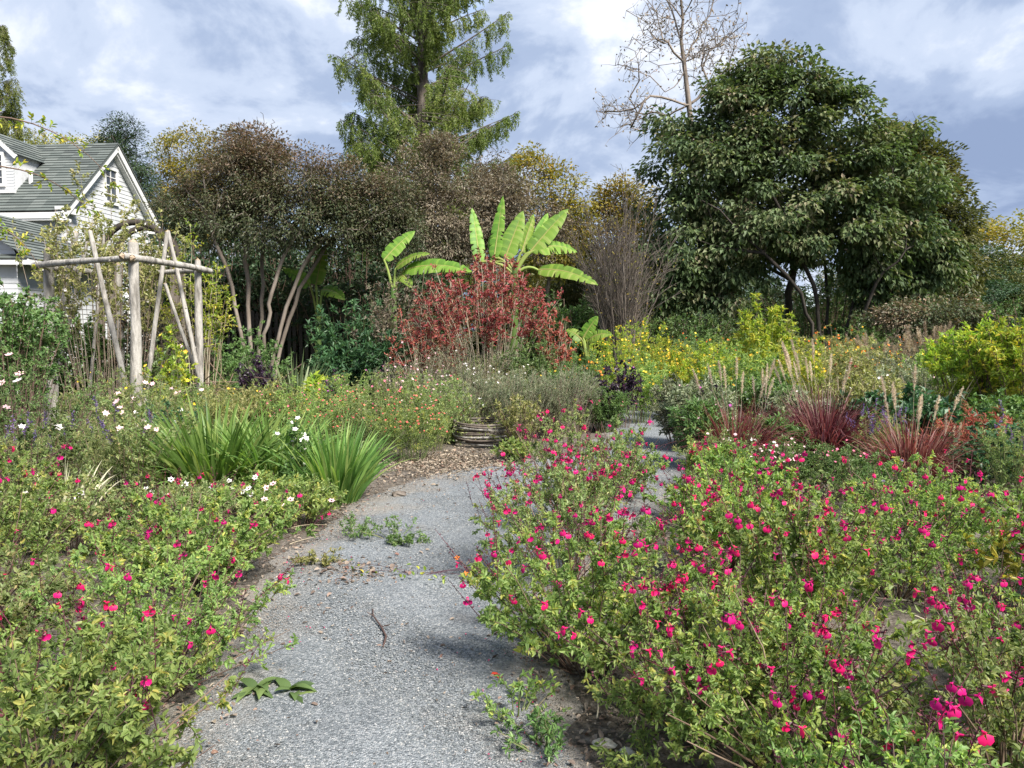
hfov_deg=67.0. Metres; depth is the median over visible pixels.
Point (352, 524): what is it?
weed
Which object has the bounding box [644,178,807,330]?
broadleaf tree
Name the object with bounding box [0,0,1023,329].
sky
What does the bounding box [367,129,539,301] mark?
smoke tree
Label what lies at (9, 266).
house wing
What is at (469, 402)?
salvia shrub
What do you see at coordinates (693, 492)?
salvia shrub
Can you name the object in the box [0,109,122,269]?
rose bush
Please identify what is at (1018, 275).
woodland tree
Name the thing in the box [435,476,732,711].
salvia shrub
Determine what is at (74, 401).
border perennial
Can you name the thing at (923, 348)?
border perennial
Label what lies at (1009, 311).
undergrowth shrub
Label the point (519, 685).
weed
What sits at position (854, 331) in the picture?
undergrowth shrub
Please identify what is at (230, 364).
rose shrub
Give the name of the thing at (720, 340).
border perennial
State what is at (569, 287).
woodland tree
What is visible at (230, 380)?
brush pile
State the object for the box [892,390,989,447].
broadleaf plant
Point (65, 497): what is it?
striped grass
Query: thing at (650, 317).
woodland tree
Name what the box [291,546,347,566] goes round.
weed
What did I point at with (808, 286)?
woodland tree
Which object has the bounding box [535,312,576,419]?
red shrub
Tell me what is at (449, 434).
lime mound
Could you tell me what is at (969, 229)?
broadleaf tree
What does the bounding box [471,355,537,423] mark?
wispy plant
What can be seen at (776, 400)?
border perennial
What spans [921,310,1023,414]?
yellow shrub
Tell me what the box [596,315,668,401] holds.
goldenrod
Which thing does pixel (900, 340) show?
border perennial
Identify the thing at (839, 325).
undergrowth shrub
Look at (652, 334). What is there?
undergrowth shrub
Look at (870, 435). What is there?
lavender
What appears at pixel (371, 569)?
leaf litter
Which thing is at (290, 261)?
evergreen shrub
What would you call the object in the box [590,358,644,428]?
dark plant
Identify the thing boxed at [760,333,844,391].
border perennial
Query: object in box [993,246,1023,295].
woodland tree
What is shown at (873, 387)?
dry stems
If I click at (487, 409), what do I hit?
grey herb
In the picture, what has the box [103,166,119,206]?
window
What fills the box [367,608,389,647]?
twig
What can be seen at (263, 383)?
dark plant
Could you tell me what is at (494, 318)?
red shrub
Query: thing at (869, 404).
broadleaf plant
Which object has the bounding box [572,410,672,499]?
salvia shrub
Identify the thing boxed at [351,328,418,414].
leafy shrub
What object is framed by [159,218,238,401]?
climbing rose
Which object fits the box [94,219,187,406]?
garden arch
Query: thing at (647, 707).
salvia shrub
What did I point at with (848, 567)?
salvia shrub
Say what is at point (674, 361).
goldenrod
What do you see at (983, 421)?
red leaved shrub
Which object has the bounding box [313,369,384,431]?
salvia shrub
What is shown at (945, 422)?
fountain grass
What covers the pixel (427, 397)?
salvia shrub
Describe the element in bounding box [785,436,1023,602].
salvia shrub
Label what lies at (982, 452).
leafy shrub
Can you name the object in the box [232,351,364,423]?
yucca
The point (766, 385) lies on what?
fountain grass
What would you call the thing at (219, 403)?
border perennial
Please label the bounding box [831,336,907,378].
border perennial
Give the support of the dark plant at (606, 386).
on the ground at (576, 727)
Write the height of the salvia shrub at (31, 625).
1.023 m
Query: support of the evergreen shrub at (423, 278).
on the ground at (576, 727)
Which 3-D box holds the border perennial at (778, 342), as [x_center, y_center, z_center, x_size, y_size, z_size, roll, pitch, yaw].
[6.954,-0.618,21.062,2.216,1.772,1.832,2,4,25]
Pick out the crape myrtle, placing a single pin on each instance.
(345, 204)
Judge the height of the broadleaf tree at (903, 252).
12.765 m
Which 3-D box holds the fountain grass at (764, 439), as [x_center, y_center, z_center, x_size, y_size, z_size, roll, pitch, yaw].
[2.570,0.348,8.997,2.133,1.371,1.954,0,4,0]
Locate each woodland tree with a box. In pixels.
[240,230,329,269]
[279,246,377,283]
[357,260,479,332]
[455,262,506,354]
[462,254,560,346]
[518,252,596,295]
[544,256,603,325]
[629,304,674,326]
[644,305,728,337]
[670,264,746,334]
[718,285,808,335]
[719,260,815,328]
[744,258,847,333]
[805,270,869,338]
[962,208,1023,298]
[974,240,1023,304]
[975,279,1023,320]
[977,243,1023,316]
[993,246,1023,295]
[994,280,1023,318]
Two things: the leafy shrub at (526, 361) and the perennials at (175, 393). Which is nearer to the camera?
the perennials at (175, 393)
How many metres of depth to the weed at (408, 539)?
5.81 m
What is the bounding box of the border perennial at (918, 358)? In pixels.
[893,344,964,396]
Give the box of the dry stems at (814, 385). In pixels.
[774,369,871,399]
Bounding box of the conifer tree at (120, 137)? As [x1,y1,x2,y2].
[80,110,173,225]
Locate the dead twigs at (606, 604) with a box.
[22,502,1009,767]
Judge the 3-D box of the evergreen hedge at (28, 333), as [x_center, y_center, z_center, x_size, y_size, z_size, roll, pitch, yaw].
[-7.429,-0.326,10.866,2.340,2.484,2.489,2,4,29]
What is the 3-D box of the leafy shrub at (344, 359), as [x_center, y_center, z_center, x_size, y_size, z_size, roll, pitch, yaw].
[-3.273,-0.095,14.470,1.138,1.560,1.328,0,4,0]
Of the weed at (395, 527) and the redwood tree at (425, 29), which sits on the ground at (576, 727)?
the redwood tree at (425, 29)
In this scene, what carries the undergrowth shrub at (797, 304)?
on the ground at (576, 727)
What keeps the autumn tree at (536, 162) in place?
on the ground at (576, 727)
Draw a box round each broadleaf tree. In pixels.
[625,38,978,353]
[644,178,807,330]
[680,172,928,334]
[866,117,1001,316]
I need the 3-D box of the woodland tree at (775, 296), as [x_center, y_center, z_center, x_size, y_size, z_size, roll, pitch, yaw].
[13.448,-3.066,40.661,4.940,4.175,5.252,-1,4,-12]
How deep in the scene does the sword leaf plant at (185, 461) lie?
7.25 m
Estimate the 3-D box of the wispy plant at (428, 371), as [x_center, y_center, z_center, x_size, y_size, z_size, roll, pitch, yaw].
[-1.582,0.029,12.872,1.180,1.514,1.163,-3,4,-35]
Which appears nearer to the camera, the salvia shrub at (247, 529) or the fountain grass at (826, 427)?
the salvia shrub at (247, 529)
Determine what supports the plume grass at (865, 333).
on the ground at (576, 727)
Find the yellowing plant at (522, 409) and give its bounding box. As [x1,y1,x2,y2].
[492,393,546,446]
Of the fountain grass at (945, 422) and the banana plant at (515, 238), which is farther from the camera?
the banana plant at (515, 238)
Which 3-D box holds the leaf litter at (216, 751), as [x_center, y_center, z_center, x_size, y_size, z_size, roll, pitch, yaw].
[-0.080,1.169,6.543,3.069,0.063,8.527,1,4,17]
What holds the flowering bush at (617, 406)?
on the ground at (576, 727)
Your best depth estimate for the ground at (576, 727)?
4.56 m
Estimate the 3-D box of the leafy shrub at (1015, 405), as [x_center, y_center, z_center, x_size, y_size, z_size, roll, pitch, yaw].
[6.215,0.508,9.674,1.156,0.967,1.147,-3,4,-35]
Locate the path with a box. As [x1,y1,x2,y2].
[131,395,697,767]
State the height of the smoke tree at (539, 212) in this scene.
8.055 m
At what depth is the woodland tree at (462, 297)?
50.03 m
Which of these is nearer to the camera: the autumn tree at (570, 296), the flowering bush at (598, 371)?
the flowering bush at (598, 371)
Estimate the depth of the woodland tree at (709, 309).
46.38 m
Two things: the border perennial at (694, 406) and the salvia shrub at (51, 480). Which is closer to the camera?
the salvia shrub at (51, 480)
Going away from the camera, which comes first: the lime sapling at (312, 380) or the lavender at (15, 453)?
the lavender at (15, 453)
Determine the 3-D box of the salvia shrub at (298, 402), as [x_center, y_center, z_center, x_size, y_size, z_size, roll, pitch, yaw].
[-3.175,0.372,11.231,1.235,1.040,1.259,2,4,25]
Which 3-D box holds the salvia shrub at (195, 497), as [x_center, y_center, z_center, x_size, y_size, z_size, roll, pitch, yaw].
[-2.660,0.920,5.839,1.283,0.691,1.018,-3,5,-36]
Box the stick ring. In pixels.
[452,417,514,445]
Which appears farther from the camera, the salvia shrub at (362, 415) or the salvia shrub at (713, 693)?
the salvia shrub at (362, 415)
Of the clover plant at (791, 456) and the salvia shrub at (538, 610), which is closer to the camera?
the salvia shrub at (538, 610)
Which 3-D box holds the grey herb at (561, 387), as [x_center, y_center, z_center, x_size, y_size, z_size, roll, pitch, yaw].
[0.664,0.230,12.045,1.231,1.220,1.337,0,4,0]
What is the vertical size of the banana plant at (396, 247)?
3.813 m
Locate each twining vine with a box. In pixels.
[125,330,188,419]
[142,323,200,412]
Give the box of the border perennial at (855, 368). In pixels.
[814,350,910,401]
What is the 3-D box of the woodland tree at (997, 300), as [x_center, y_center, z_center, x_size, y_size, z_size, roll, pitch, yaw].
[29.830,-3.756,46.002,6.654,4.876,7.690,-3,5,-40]
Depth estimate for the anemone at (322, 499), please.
6.39 m
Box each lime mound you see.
[443,422,460,442]
[489,436,533,460]
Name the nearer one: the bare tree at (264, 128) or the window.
the window
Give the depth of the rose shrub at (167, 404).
8.40 m
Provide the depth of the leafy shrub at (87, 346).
14.27 m
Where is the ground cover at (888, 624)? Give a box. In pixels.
[0,354,1023,704]
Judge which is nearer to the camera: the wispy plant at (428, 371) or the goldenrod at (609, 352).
the wispy plant at (428, 371)
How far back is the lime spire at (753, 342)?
15.36 m
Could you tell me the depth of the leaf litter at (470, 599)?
4.41 m
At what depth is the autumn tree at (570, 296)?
39.05 m
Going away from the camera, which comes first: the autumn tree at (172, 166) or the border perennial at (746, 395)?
the border perennial at (746, 395)
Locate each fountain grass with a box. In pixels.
[658,357,820,460]
[735,363,795,434]
[759,339,891,469]
[843,364,997,490]
[910,413,973,479]
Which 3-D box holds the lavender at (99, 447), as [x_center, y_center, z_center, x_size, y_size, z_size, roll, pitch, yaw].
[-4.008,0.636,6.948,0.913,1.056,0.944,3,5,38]
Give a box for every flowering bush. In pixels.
[552,342,604,383]
[578,385,636,432]
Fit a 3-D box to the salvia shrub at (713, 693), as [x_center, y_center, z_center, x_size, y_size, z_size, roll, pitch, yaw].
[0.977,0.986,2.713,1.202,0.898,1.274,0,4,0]
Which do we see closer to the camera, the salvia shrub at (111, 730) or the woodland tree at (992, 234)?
the salvia shrub at (111, 730)
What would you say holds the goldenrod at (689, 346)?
on the ground at (576, 727)
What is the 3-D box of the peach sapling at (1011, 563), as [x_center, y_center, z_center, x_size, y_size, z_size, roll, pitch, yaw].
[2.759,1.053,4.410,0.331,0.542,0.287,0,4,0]
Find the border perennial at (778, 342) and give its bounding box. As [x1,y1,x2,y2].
[729,330,809,363]
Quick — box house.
[0,134,163,364]
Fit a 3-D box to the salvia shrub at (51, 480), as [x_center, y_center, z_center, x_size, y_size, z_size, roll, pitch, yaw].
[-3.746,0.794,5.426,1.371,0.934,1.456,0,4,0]
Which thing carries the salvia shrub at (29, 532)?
on the ground at (576, 727)
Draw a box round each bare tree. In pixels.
[255,116,277,174]
[560,165,684,381]
[593,0,758,318]
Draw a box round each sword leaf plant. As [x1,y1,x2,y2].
[94,387,326,495]
[193,401,356,488]
[255,411,414,505]
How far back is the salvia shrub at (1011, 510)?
4.56 m
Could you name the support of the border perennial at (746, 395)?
on the ground at (576, 727)
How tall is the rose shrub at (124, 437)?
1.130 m
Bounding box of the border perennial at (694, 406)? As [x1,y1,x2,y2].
[664,391,742,458]
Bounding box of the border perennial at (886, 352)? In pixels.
[856,342,930,390]
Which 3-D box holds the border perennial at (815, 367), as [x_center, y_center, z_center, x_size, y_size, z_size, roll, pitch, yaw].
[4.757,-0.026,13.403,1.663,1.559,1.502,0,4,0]
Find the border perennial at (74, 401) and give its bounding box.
[43,366,163,455]
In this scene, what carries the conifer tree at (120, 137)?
on the ground at (576, 727)
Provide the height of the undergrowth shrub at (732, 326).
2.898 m
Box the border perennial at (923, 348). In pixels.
[916,333,967,367]
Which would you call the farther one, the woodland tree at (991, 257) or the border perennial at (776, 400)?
the woodland tree at (991, 257)
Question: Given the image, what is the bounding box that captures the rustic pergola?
[31,229,212,435]
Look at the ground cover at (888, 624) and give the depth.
6.94 m
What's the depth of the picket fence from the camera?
20.15 m
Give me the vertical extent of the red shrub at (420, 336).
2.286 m
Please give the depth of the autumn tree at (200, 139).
49.62 m
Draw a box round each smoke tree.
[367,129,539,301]
[459,147,585,348]
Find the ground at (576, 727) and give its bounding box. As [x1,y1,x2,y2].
[0,353,1023,767]
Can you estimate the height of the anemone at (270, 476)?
0.478 m
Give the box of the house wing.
[0,215,107,393]
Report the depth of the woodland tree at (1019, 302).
44.05 m
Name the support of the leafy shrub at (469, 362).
on the ground at (576, 727)
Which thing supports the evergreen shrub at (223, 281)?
on the ground at (576, 727)
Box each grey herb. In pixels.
[446,365,509,420]
[483,362,556,439]
[522,360,592,438]
[553,359,605,434]
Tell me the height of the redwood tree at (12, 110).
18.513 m
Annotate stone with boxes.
[392,490,406,496]
[592,737,616,750]
[620,747,635,755]
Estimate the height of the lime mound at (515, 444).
0.335 m
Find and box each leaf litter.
[0,461,1020,767]
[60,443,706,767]
[167,468,660,764]
[291,552,433,596]
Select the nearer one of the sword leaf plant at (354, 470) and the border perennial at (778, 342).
the sword leaf plant at (354, 470)
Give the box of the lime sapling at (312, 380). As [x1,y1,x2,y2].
[302,370,329,430]
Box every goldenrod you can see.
[536,359,583,429]
[574,330,634,390]
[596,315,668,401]
[607,348,671,423]
[626,333,692,411]
[643,332,719,382]
[654,345,697,393]
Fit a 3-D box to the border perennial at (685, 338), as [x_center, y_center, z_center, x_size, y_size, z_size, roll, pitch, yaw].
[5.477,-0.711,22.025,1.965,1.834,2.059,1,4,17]
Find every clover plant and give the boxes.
[671,428,753,478]
[703,427,775,481]
[746,434,845,492]
[795,439,889,502]
[845,459,945,519]
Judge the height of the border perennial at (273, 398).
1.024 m
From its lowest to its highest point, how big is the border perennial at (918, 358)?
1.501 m
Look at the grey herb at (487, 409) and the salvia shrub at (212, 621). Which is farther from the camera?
the grey herb at (487, 409)
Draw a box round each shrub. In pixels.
[0,344,123,480]
[0,405,88,491]
[0,437,76,558]
[0,438,143,609]
[0,464,141,557]
[0,513,301,703]
[0,521,101,689]
[0,556,264,767]
[5,306,129,417]
[47,387,205,509]
[56,464,330,599]
[69,466,254,548]
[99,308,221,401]
[121,232,224,365]
[133,398,217,456]
[141,231,280,386]
[202,237,319,381]
[203,316,294,406]
[230,379,288,437]
[238,237,378,382]
[243,375,328,431]
[285,235,426,353]
[287,383,372,446]
[304,293,402,402]
[304,338,360,398]
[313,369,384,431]
[325,377,410,455]
[344,274,434,404]
[351,245,472,390]
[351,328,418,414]
[358,362,425,440]
[367,385,451,463]
[384,296,471,423]
[392,369,465,450]
[408,247,562,420]
[415,326,525,417]
[421,369,483,443]
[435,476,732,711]
[466,423,678,583]
[485,336,571,427]
[489,383,646,529]
[503,289,611,375]
[529,319,643,378]
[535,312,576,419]
[560,531,846,767]
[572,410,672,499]
[598,316,690,381]
[624,526,999,767]
[633,431,843,578]
[634,307,746,357]
[656,431,798,516]
[660,451,932,680]
[689,300,809,355]
[746,262,865,347]
[767,655,1010,767]
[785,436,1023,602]
[795,319,879,356]
[805,290,917,346]
[816,549,1023,767]
[832,293,959,360]
[837,434,1022,554]
[846,288,1022,344]
[912,296,1019,350]
[913,399,1023,479]
[919,540,1023,739]
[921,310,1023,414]
[941,419,1023,489]
[955,316,1023,417]
[956,455,1023,601]
[962,387,1023,451]
[974,296,1023,340]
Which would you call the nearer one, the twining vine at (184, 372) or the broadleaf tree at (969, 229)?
the twining vine at (184, 372)
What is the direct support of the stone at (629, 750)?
on the ground at (576, 727)
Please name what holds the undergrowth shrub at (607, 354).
on the ground at (576, 727)
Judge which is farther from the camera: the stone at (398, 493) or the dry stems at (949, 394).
the dry stems at (949, 394)
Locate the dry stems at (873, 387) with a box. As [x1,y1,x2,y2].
[830,372,947,403]
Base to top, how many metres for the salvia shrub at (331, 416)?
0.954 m
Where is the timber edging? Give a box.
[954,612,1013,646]
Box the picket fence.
[153,310,380,395]
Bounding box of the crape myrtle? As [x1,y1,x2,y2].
[143,119,431,378]
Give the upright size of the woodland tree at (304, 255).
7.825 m
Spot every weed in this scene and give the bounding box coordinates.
[231,676,316,702]
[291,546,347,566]
[339,511,382,539]
[351,555,500,583]
[359,514,425,540]
[387,530,432,545]
[470,667,571,726]
[490,706,570,763]
[590,712,665,767]
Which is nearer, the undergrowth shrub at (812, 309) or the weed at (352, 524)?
the weed at (352, 524)
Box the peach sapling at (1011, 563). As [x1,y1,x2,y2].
[962,516,1023,611]
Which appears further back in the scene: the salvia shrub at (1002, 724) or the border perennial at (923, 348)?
the border perennial at (923, 348)
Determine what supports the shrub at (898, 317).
on the ground at (576, 727)
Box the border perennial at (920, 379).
[873,358,955,403]
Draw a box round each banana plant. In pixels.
[283,249,344,357]
[381,231,471,336]
[469,196,597,382]
[566,316,611,380]
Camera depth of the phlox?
7.10 m
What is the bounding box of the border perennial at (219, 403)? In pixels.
[163,390,256,430]
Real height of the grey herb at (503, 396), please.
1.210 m
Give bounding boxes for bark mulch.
[377,444,549,485]
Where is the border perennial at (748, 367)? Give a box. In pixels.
[699,341,782,421]
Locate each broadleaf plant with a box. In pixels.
[825,389,916,458]
[850,381,945,427]
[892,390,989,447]
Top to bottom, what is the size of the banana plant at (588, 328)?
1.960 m
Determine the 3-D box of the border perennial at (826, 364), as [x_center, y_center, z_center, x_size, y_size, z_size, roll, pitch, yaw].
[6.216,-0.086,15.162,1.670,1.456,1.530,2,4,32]
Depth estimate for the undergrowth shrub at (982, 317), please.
27.33 m
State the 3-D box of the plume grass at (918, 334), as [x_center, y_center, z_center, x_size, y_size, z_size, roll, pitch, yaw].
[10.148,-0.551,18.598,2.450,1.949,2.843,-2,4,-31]
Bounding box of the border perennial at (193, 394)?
[140,373,238,429]
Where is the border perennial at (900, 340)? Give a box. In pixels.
[868,325,939,370]
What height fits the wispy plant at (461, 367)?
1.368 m
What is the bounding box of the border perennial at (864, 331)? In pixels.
[830,325,906,357]
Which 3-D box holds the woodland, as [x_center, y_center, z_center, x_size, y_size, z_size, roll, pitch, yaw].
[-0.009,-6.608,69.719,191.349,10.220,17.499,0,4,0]
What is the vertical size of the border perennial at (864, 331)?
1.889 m
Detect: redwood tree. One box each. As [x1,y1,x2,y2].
[0,25,32,144]
[327,0,530,318]
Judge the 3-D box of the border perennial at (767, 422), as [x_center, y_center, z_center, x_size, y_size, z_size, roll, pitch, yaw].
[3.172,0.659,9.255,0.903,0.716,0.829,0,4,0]
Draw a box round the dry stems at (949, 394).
[863,371,989,416]
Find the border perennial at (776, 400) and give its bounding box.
[755,384,829,421]
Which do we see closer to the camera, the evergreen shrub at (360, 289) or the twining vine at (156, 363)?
the twining vine at (156, 363)
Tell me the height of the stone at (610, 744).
0.045 m
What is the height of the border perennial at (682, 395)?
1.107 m
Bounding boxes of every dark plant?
[234,352,274,426]
[250,372,281,427]
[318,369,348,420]
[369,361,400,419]
[586,379,616,430]
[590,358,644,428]
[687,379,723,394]
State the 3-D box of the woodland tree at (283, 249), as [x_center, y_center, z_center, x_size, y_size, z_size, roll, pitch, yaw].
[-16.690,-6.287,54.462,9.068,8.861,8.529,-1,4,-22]
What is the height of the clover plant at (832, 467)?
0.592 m
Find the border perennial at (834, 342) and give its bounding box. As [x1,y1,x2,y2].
[796,323,870,377]
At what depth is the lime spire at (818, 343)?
15.92 m
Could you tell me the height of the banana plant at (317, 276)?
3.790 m
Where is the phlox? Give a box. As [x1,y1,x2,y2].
[272,416,313,502]
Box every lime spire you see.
[727,292,799,375]
[782,318,808,372]
[803,336,824,388]
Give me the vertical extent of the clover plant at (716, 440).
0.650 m
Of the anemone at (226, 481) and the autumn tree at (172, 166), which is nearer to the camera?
the anemone at (226, 481)
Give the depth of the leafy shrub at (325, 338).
14.94 m
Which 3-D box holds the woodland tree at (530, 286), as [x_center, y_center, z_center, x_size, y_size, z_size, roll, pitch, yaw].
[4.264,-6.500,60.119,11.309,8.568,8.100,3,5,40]
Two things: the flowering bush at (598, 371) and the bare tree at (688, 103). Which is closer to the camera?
the flowering bush at (598, 371)
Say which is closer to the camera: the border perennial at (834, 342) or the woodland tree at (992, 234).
the border perennial at (834, 342)
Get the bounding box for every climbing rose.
[8,160,194,424]
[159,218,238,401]
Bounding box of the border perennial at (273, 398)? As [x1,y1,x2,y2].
[230,374,310,434]
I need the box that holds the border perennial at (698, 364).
[665,340,752,391]
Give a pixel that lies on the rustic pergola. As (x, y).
(133, 257)
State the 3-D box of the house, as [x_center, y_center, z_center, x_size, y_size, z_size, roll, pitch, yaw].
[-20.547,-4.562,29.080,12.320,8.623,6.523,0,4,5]
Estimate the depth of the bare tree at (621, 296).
21.78 m
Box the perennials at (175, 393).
[81,367,210,447]
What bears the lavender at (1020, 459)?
on the ground at (576, 727)
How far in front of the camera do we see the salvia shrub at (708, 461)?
6.42 m
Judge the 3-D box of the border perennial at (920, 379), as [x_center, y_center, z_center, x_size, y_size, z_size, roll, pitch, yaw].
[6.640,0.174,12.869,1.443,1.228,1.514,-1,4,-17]
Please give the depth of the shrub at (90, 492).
5.58 m
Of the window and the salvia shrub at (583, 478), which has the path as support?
the salvia shrub at (583, 478)
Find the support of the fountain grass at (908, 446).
on the ground at (576, 727)
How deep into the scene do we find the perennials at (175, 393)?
9.39 m
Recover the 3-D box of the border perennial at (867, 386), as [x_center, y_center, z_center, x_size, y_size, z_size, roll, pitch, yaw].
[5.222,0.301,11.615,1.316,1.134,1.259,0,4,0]
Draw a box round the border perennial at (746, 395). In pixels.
[730,369,797,423]
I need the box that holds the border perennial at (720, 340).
[687,325,756,371]
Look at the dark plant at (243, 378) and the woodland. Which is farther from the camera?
the woodland
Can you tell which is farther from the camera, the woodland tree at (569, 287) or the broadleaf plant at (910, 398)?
the woodland tree at (569, 287)
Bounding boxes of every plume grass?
[845,332,873,369]
[853,336,931,364]
[903,321,952,368]
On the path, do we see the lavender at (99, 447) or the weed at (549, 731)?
the weed at (549, 731)
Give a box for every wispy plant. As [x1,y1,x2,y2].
[369,356,418,427]
[386,341,454,411]
[418,350,488,417]
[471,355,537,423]
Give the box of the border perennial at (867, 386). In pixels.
[811,368,906,411]
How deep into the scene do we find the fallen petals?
3.77 m
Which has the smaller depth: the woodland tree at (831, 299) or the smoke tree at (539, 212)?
the smoke tree at (539, 212)
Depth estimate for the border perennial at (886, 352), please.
15.18 m
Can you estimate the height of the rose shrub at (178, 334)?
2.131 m
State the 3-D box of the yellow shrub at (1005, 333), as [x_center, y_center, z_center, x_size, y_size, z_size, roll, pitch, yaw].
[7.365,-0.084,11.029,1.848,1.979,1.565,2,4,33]
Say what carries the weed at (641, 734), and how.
on the ground at (576, 727)
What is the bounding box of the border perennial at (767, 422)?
[742,410,818,456]
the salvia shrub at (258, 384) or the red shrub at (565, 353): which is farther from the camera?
the red shrub at (565, 353)
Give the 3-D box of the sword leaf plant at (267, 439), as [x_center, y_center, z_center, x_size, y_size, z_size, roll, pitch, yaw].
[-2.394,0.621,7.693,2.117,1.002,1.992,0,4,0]
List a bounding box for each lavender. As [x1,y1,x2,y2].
[0,412,66,505]
[5,396,126,502]
[79,404,166,500]
[845,398,920,473]
[978,400,1023,506]
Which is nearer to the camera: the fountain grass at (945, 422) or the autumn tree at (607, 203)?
the fountain grass at (945, 422)
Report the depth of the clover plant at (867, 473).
6.72 m
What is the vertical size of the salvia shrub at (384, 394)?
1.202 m
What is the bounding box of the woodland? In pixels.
[228,256,836,354]
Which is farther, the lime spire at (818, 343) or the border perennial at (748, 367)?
the lime spire at (818, 343)
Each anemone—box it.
[130,473,256,520]
[223,463,311,517]
[247,473,348,530]
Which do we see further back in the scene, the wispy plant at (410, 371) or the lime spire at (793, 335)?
the lime spire at (793, 335)
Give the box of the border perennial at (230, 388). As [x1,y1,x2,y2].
[187,379,270,429]
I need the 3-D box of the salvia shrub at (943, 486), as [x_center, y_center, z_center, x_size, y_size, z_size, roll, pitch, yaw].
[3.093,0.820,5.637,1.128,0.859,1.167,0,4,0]
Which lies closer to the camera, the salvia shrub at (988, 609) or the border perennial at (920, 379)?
the salvia shrub at (988, 609)
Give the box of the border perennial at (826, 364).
[793,343,874,412]
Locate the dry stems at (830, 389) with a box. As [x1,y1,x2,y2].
[800,365,854,402]
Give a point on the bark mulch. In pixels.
(449, 461)
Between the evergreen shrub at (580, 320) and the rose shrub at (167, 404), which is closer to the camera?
the rose shrub at (167, 404)
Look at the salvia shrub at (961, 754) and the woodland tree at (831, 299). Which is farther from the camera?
the woodland tree at (831, 299)
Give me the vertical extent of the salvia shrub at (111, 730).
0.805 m
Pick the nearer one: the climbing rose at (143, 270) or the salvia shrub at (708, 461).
the salvia shrub at (708, 461)
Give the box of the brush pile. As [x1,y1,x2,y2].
[143,354,301,408]
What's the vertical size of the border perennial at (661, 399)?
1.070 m
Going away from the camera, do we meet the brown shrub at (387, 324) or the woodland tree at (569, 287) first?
the brown shrub at (387, 324)
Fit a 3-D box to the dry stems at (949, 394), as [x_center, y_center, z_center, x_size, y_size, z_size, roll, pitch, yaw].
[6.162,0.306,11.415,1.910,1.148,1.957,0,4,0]
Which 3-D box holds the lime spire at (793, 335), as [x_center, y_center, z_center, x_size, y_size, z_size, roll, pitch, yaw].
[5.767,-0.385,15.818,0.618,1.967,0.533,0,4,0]
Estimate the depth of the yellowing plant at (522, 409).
10.67 m
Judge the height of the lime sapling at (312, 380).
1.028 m
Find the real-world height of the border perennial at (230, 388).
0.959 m
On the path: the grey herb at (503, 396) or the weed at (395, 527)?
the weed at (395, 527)
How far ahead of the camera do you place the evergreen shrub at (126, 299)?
22.29 m
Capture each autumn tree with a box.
[24,124,100,144]
[142,123,207,257]
[174,118,226,260]
[209,123,261,256]
[503,140,602,302]
[528,229,654,317]
[566,168,665,279]
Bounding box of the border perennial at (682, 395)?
[658,373,743,426]
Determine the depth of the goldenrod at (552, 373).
12.97 m
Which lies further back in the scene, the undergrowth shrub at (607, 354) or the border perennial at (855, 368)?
the undergrowth shrub at (607, 354)
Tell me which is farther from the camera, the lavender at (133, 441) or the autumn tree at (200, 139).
the autumn tree at (200, 139)
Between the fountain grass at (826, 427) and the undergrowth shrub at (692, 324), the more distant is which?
the undergrowth shrub at (692, 324)
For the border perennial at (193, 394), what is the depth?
10.81 m
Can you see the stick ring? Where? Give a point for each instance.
(473, 430)
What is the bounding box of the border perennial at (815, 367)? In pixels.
[742,338,836,397]
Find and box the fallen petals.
[177,499,663,765]
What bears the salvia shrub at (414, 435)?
on the bark mulch
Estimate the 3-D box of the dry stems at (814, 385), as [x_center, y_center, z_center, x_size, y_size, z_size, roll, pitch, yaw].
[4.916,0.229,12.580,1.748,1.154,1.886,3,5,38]
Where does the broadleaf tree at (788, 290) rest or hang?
on the ground at (576, 727)
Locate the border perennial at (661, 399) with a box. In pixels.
[647,372,712,445]
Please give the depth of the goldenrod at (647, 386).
13.75 m
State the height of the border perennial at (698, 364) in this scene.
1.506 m
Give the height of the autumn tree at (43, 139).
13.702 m
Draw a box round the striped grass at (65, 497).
[23,461,119,538]
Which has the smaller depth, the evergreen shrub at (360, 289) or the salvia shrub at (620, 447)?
the salvia shrub at (620, 447)
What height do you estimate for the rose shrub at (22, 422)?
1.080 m
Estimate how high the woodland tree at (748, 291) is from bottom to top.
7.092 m
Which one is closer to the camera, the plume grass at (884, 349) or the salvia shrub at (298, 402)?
the salvia shrub at (298, 402)
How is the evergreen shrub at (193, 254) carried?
on the ground at (576, 727)
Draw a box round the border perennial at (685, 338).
[669,327,736,370]
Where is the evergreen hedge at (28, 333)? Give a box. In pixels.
[0,278,79,446]
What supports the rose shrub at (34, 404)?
on the ground at (576, 727)
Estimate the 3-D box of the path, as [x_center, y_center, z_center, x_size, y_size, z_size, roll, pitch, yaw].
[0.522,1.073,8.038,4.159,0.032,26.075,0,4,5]

